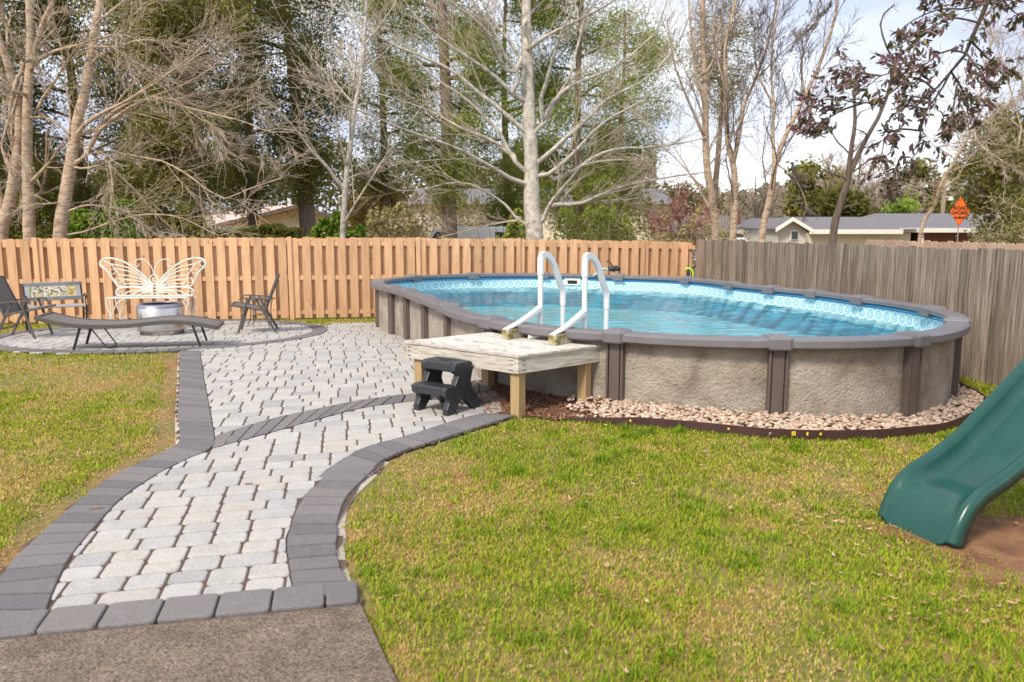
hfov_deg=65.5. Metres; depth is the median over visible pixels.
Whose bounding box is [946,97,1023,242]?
evergreen tree
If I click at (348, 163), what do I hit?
bare tree
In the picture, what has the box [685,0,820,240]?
bare tree
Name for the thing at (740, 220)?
house
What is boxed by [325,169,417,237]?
shrub
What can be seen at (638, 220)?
shrub
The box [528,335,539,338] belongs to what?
plastic pipe
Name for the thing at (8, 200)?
river birch
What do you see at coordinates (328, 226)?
shrub
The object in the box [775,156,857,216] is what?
evergreen tree
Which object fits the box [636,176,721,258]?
budding tree
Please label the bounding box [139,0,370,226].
evergreen tree
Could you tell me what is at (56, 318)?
chaise lounge
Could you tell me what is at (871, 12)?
sky
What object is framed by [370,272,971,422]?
swimming pool
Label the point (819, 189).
power line
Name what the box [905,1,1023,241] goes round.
bare tree
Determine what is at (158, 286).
butterfly bench
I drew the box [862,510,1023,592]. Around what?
bare soil
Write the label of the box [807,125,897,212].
bare tree
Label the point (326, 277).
wooden fence
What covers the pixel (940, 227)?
house
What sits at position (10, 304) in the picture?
folding chair
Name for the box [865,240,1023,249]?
wooden fence
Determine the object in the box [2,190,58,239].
shrub
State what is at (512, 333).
wood block
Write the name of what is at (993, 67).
magnolia tree
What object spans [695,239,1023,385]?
wooden fence
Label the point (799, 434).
landscape edging
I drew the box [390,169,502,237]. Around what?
shrub
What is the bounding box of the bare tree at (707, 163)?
[609,0,773,239]
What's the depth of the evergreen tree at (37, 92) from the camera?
27.43 m
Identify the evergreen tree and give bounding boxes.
[0,0,115,238]
[0,0,203,238]
[39,0,283,237]
[50,0,287,235]
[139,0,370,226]
[194,0,385,236]
[317,0,451,235]
[342,0,537,238]
[426,0,598,225]
[504,0,679,240]
[557,0,692,240]
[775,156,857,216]
[797,175,891,216]
[878,185,921,212]
[898,157,992,212]
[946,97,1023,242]
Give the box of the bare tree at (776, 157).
[716,0,865,241]
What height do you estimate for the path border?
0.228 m
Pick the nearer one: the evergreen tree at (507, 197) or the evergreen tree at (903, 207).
the evergreen tree at (507, 197)
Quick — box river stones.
[566,384,983,433]
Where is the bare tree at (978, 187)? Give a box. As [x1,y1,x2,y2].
[914,24,1023,238]
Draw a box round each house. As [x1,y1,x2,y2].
[207,198,437,237]
[405,189,674,240]
[647,210,745,238]
[737,213,1008,244]
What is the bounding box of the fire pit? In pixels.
[136,301,185,335]
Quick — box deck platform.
[404,332,601,418]
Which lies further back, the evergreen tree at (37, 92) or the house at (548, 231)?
the house at (548, 231)
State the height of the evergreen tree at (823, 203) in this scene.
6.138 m
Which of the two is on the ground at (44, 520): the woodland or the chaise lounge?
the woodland
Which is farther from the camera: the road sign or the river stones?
the road sign
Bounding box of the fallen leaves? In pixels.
[0,420,1019,681]
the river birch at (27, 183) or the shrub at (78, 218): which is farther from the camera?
the shrub at (78, 218)
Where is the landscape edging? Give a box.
[549,382,985,440]
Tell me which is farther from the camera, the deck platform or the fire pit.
the fire pit
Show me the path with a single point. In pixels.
(158, 534)
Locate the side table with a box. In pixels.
[245,297,274,326]
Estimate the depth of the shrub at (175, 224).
23.00 m
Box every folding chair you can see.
[0,275,55,338]
[230,274,279,333]
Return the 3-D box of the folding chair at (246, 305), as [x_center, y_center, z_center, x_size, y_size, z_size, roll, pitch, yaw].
[-4.293,-0.630,13.378,0.783,0.962,0.626,-2,9,-13]
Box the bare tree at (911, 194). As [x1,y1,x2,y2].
[863,169,935,212]
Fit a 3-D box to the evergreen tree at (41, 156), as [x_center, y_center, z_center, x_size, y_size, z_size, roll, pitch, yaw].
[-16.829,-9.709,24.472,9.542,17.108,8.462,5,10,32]
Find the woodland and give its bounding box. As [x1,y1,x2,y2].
[0,134,1013,237]
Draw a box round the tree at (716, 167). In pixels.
[672,0,768,236]
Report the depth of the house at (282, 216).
44.59 m
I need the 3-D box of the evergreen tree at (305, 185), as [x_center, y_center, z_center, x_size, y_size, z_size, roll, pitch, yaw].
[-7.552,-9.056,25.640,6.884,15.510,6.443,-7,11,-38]
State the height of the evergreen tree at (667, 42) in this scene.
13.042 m
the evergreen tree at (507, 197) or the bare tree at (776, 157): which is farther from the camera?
the evergreen tree at (507, 197)
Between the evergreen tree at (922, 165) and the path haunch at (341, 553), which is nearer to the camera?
the path haunch at (341, 553)
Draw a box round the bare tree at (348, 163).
[236,0,466,237]
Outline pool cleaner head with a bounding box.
[593,261,620,275]
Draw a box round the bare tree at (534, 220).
[270,0,753,239]
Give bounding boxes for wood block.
[502,328,525,338]
[548,333,572,344]
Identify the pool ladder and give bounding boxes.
[503,251,609,334]
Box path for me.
[0,321,504,609]
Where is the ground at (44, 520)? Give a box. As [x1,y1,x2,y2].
[0,232,1023,681]
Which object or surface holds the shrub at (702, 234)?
on the ground at (44, 520)
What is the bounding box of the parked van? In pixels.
[429,226,524,238]
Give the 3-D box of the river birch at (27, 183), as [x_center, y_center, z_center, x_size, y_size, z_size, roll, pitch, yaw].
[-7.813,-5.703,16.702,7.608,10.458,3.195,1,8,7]
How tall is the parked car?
1.876 m
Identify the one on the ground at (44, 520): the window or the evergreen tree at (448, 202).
the evergreen tree at (448, 202)
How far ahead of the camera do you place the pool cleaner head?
15.74 m
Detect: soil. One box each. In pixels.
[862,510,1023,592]
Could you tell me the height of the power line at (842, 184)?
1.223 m
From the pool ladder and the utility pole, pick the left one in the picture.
the pool ladder
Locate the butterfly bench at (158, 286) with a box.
[99,257,206,329]
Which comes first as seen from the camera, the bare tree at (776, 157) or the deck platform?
the deck platform
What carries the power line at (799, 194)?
attached to the utility pole
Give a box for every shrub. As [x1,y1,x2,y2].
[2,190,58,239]
[67,198,146,238]
[97,181,248,238]
[302,210,368,237]
[325,169,417,237]
[364,201,451,238]
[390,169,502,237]
[477,208,525,238]
[505,185,694,268]
[596,181,687,240]
[636,201,758,273]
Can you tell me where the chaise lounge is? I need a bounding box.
[34,311,223,349]
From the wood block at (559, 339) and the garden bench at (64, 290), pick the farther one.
the garden bench at (64, 290)
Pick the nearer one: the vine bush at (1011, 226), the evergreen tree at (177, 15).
the vine bush at (1011, 226)
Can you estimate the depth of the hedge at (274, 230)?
23.43 m
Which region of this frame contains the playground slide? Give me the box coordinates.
[878,358,1023,548]
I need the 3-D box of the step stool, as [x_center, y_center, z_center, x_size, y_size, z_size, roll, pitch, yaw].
[-0.603,0.395,7.290,0.412,0.454,0.487,6,10,36]
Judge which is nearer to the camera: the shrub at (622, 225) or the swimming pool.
the swimming pool
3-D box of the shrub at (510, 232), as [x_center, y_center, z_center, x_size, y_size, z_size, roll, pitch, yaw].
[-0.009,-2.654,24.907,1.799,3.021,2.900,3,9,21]
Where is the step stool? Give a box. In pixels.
[412,356,479,415]
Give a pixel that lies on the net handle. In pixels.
(688, 272)
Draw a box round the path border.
[0,319,511,638]
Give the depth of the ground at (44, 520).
4.21 m
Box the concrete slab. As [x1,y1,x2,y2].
[0,605,396,681]
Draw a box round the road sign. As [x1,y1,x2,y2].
[950,197,969,241]
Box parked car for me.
[691,237,747,276]
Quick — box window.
[790,230,798,239]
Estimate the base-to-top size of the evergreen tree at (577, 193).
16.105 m
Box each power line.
[654,177,972,185]
[659,185,964,194]
[662,181,968,190]
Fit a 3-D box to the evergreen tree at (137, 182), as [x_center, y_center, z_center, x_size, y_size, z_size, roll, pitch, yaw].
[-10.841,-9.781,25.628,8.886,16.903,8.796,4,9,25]
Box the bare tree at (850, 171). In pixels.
[810,1,898,243]
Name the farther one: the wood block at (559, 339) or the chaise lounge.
the chaise lounge
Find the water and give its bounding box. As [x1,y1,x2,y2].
[418,287,923,336]
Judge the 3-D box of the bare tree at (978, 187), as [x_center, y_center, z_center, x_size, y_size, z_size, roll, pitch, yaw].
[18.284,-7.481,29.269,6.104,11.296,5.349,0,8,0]
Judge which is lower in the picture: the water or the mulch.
the mulch
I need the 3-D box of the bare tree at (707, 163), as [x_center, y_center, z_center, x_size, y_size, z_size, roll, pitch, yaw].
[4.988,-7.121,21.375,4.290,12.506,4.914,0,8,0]
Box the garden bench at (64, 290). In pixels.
[22,281,88,333]
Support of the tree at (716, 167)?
on the ground at (44, 520)
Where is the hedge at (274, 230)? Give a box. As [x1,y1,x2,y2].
[208,223,303,238]
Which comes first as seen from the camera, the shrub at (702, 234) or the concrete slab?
the concrete slab
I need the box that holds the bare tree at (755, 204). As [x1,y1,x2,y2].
[718,160,789,219]
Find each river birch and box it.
[0,0,324,239]
[0,0,349,238]
[0,2,81,239]
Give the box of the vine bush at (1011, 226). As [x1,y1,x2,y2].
[955,186,1023,244]
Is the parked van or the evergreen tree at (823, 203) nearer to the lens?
the parked van
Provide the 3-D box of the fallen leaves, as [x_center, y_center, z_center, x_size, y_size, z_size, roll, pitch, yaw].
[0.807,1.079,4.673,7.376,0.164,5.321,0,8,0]
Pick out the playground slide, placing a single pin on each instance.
(958, 480)
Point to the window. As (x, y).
(794, 234)
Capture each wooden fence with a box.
[0,237,694,322]
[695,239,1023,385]
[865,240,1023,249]
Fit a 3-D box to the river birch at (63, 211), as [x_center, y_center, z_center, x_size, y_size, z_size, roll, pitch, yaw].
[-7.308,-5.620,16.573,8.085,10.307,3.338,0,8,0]
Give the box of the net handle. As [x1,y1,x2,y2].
[685,268,693,276]
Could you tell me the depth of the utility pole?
49.15 m
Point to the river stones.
(966, 399)
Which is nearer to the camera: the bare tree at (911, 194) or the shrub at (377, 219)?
the shrub at (377, 219)
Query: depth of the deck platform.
7.42 m
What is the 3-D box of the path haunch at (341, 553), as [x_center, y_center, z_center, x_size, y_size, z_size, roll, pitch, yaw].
[-0.943,1.012,4.791,0.225,0.020,1.980,0,8,-3]
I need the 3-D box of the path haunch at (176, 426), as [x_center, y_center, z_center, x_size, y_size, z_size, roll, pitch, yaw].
[-3.506,0.491,8.409,0.102,0.042,5.182,-3,9,-22]
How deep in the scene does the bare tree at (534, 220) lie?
18.52 m
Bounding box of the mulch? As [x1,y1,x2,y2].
[447,380,648,419]
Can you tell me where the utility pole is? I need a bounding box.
[940,171,953,212]
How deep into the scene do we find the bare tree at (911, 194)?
55.21 m
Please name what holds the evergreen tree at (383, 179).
on the ground at (44, 520)
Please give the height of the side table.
0.508 m
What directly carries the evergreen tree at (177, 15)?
on the ground at (44, 520)
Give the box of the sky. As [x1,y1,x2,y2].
[0,0,1023,224]
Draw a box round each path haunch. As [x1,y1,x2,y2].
[175,354,179,444]
[337,461,388,580]
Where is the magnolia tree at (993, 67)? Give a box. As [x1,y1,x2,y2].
[786,0,1023,206]

